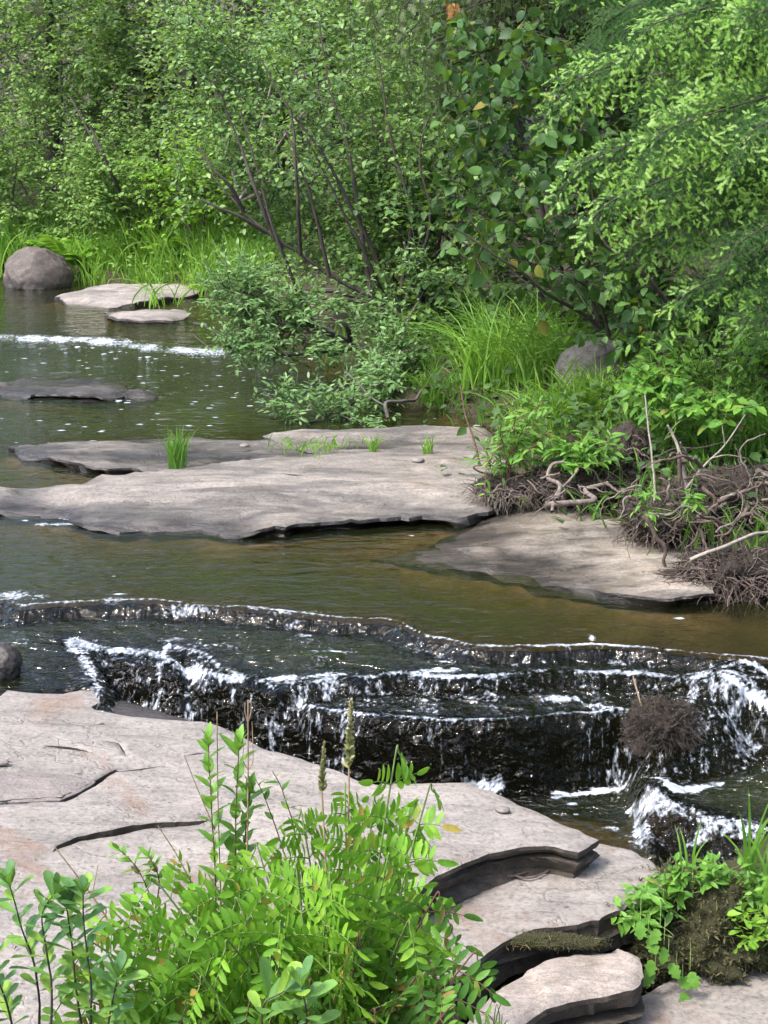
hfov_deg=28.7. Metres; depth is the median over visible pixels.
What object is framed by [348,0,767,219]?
forest tree
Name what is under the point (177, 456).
grass tuft
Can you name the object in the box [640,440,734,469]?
dead stick
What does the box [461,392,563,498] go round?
leafy shrub
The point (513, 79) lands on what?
broadleaf shrub
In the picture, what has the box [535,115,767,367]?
shade shrub
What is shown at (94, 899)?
dry stalk
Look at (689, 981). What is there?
creeping herb
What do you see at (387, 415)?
driftwood
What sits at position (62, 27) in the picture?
forest tree
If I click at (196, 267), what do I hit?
grass
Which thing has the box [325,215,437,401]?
willow shrub
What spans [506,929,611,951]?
moss clump
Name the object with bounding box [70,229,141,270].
grass tuft
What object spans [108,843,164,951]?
upright shrub
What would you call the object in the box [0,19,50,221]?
spruce tree
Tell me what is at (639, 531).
root clod
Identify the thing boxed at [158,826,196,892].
dry stalk
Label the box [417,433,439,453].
grass tuft
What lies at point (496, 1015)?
grass tuft
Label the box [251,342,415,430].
willow shrub
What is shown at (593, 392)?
shrub
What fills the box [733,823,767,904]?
grass tuft
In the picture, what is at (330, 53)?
forest tree
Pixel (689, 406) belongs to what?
leafy herb
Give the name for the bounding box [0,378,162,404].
flat rock
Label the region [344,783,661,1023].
flat rock
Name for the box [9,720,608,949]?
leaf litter
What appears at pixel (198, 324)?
fallen branch
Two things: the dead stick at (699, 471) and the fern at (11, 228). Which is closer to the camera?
the dead stick at (699, 471)
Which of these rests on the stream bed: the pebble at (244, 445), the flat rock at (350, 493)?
the flat rock at (350, 493)
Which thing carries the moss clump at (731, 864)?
on the ground at (416, 408)
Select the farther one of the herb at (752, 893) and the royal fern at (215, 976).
the herb at (752, 893)
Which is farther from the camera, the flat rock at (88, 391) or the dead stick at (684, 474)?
the flat rock at (88, 391)
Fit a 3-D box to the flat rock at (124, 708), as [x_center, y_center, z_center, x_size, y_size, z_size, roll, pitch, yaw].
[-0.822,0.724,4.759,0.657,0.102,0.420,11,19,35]
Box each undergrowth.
[0,74,550,227]
[0,174,478,326]
[350,269,767,523]
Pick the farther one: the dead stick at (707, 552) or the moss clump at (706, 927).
the dead stick at (707, 552)
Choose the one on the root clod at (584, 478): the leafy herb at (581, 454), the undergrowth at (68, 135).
the leafy herb at (581, 454)
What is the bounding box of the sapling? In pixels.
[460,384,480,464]
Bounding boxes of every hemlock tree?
[528,0,767,369]
[539,0,767,363]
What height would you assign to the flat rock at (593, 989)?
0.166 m
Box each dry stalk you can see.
[54,846,107,917]
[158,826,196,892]
[184,755,215,829]
[217,716,221,905]
[243,700,252,890]
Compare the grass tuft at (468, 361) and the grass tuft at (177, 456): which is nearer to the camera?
the grass tuft at (177, 456)
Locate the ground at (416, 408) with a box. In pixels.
[0,0,767,1023]
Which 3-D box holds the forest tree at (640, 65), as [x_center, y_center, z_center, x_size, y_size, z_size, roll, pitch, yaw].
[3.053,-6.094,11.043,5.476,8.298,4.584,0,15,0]
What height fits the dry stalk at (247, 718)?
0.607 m
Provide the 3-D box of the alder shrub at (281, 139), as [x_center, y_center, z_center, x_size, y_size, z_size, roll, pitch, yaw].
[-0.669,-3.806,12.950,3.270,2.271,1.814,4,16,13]
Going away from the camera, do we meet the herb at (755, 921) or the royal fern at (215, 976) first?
the royal fern at (215, 976)
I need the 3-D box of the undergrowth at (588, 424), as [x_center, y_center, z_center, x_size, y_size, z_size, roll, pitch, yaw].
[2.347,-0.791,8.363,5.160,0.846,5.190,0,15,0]
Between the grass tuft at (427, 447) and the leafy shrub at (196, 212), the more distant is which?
the leafy shrub at (196, 212)
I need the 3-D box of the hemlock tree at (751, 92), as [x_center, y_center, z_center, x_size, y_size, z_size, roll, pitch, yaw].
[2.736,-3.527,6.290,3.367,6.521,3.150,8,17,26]
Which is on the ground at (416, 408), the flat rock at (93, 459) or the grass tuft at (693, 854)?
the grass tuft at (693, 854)
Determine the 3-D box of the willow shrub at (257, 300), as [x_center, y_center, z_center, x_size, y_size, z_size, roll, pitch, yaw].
[-0.587,-1.281,9.599,1.421,0.985,1.173,0,15,0]
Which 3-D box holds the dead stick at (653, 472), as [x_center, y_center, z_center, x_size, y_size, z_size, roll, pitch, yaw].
[1.086,-0.223,6.109,0.025,0.480,0.210,-1,15,-4]
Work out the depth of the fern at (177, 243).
14.53 m
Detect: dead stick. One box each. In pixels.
[633,676,641,705]
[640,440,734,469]
[644,395,655,510]
[667,425,688,497]
[676,452,681,481]
[684,415,744,488]
[689,531,767,561]
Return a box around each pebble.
[0,759,8,765]
[240,443,249,446]
[412,457,423,462]
[495,806,509,812]
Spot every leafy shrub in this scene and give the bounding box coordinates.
[101,105,269,249]
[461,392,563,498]
[594,300,767,463]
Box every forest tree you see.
[0,0,96,157]
[0,0,237,151]
[0,0,294,176]
[0,0,384,214]
[101,0,526,192]
[141,0,590,196]
[210,0,420,153]
[297,0,669,164]
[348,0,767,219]
[425,0,742,135]
[501,0,765,248]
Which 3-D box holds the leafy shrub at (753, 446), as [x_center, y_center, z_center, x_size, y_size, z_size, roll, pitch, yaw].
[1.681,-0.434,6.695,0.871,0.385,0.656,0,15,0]
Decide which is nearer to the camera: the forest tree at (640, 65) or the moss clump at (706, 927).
the moss clump at (706, 927)
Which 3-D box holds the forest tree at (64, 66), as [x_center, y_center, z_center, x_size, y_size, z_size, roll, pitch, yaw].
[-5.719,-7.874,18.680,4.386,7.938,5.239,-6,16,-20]
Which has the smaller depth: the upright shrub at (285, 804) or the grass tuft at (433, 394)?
the upright shrub at (285, 804)
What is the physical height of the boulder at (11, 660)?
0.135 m
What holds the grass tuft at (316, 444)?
on the flat rock at (350, 493)
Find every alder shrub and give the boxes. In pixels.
[0,0,200,213]
[0,67,137,254]
[27,75,257,247]
[122,0,491,201]
[265,104,516,339]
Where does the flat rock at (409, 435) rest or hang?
on the stream bed
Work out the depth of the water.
6.09 m
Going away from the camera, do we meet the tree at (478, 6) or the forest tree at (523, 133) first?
the tree at (478, 6)
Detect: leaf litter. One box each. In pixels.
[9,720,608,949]
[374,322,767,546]
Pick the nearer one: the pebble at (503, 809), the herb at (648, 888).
the herb at (648, 888)
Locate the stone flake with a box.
[0,771,95,804]
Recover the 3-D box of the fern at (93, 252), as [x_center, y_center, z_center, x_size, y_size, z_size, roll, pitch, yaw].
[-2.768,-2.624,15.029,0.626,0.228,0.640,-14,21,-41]
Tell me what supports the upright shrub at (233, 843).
on the ground at (416, 408)
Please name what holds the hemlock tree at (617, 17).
on the ground at (416, 408)
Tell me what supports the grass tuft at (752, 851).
on the ground at (416, 408)
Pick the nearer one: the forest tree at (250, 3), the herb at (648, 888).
the herb at (648, 888)
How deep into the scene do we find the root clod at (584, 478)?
6.59 m
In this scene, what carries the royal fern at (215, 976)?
on the ground at (416, 408)
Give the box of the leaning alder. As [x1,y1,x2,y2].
[139,0,468,304]
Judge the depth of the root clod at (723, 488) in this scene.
6.15 m
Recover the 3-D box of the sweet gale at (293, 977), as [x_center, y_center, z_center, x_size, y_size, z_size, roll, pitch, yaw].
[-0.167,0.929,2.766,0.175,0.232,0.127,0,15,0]
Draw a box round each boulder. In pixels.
[0,642,22,685]
[3,247,73,303]
[555,337,627,398]
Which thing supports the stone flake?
on the flat rock at (136, 770)
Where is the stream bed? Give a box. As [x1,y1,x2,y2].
[0,285,767,1015]
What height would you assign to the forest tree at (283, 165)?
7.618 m
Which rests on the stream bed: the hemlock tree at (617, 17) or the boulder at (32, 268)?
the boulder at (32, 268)
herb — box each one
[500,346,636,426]
[536,426,624,481]
[611,883,673,937]
[616,352,766,440]
[625,863,704,926]
[630,475,706,530]
[633,893,700,1001]
[661,851,743,910]
[703,850,767,919]
[726,898,767,953]
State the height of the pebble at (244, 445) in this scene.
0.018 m
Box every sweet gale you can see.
[0,859,75,1023]
[41,872,148,1023]
[247,955,340,1023]
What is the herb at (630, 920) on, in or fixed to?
on the moss clump at (706, 927)
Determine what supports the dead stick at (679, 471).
on the root tangle
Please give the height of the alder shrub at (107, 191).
1.866 m
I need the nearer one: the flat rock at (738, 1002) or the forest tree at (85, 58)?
the flat rock at (738, 1002)
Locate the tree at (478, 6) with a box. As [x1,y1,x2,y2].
[316,0,633,318]
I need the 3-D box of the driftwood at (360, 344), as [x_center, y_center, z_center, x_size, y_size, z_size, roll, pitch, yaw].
[-0.052,-1.053,9.812,0.713,0.123,0.059,7,17,24]
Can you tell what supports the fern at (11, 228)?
on the ground at (416, 408)
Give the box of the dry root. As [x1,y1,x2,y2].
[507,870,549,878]
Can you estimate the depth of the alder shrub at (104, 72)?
16.10 m
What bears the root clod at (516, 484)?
on the stream bed
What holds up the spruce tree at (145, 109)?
on the ground at (416, 408)
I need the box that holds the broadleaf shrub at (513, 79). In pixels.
[399,5,709,381]
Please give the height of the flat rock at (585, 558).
0.200 m
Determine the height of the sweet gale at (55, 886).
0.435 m
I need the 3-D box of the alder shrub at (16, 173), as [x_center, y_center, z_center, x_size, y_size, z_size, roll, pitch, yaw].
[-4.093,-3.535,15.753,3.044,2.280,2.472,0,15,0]
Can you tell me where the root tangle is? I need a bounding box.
[481,434,767,567]
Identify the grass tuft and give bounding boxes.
[0,214,66,277]
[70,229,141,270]
[110,271,233,309]
[132,214,256,274]
[154,425,194,468]
[268,432,364,459]
[361,433,386,451]
[388,282,590,391]
[390,355,475,409]
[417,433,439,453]
[423,281,632,385]
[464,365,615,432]
[475,983,507,1023]
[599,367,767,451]
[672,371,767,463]
[675,821,708,871]
[716,790,767,891]
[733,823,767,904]
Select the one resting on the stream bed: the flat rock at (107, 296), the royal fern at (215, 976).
the flat rock at (107, 296)
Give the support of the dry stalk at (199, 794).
attached to the upright shrub at (233, 843)
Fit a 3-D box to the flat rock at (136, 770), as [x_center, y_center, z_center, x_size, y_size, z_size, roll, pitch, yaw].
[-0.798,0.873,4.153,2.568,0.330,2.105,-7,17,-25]
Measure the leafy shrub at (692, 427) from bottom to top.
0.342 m
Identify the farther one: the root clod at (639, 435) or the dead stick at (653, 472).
the root clod at (639, 435)
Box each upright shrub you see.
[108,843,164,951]
[194,722,272,928]
[252,771,302,881]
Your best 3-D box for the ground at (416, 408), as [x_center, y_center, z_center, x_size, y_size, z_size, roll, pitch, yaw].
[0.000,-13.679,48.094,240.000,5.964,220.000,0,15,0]
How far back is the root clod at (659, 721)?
4.76 m
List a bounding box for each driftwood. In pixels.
[328,343,425,355]
[345,371,430,418]
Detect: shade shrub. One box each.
[234,0,594,301]
[380,0,759,338]
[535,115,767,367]
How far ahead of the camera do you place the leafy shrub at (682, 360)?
7.11 m
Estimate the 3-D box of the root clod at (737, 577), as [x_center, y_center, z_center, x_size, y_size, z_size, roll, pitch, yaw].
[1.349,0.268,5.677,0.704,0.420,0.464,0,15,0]
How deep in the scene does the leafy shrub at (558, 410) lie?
7.69 m
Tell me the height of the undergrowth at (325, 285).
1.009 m
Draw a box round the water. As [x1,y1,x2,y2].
[0,275,767,863]
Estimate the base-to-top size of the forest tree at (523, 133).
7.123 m
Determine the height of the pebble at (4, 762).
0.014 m
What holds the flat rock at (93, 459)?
on the stream bed
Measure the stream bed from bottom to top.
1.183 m
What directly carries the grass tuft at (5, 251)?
on the ground at (416, 408)
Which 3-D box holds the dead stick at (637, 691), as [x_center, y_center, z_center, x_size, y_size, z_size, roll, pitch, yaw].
[0.812,0.582,4.802,0.007,0.104,0.059,-9,18,-29]
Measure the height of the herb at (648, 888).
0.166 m
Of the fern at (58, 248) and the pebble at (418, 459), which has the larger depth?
the fern at (58, 248)
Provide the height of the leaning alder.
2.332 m
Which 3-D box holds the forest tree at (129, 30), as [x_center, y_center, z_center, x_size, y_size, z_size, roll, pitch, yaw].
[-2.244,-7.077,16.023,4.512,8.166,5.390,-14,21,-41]
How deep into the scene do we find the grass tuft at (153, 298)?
12.74 m
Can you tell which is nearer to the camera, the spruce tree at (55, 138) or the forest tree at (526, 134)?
the forest tree at (526, 134)
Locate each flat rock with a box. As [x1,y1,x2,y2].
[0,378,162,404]
[0,448,513,543]
[0,690,599,1023]
[8,437,304,477]
[53,283,204,315]
[95,700,187,720]
[102,309,189,324]
[262,425,515,460]
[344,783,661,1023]
[370,506,713,613]
[467,949,644,1023]
[629,972,767,1023]
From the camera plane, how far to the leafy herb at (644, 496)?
5.84 m
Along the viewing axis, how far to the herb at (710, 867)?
4.03 m
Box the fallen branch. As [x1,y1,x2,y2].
[191,322,231,345]
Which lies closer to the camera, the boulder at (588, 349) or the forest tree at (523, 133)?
the boulder at (588, 349)
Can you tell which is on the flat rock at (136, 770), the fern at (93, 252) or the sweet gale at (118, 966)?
the sweet gale at (118, 966)
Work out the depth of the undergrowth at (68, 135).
19.38 m
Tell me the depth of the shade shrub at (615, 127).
9.29 m
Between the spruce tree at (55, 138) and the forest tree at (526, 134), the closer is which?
the forest tree at (526, 134)
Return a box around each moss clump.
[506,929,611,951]
[608,855,767,992]
[725,837,767,886]
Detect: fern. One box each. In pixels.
[0,213,62,250]
[25,233,107,268]
[41,698,510,1023]
[77,238,125,256]
[111,220,184,242]
[140,232,216,260]
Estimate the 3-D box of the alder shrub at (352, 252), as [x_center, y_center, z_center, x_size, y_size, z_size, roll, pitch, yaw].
[0.084,-2.045,10.761,1.958,1.854,1.963,0,15,0]
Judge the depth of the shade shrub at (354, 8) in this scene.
11.31 m
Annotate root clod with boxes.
[456,462,546,519]
[517,453,652,518]
[593,420,661,474]
[604,484,738,554]
[618,693,712,761]
[634,443,767,543]
[647,530,767,626]
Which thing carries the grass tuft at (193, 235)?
on the ground at (416, 408)
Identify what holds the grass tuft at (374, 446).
on the flat rock at (350, 493)
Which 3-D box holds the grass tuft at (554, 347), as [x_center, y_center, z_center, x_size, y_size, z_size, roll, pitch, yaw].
[0.903,-1.039,8.549,1.391,0.577,1.524,0,15,0]
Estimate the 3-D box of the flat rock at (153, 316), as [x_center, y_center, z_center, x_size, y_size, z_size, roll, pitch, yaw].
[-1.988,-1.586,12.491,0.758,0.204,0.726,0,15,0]
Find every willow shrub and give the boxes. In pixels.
[182,235,399,398]
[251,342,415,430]
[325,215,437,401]
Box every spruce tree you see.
[0,0,175,206]
[0,0,327,219]
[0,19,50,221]
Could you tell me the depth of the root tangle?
5.98 m
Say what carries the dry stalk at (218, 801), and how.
attached to the upright shrub at (233, 843)
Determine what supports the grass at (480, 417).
on the ground at (416, 408)
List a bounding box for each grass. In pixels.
[1,195,304,299]
[309,285,767,558]
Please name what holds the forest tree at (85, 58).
on the ground at (416, 408)
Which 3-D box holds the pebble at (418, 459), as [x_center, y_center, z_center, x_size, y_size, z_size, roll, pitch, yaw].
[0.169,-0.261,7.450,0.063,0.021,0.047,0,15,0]
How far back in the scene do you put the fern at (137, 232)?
14.98 m
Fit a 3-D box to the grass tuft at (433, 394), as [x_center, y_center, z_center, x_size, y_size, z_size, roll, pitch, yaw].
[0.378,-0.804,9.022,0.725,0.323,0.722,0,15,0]

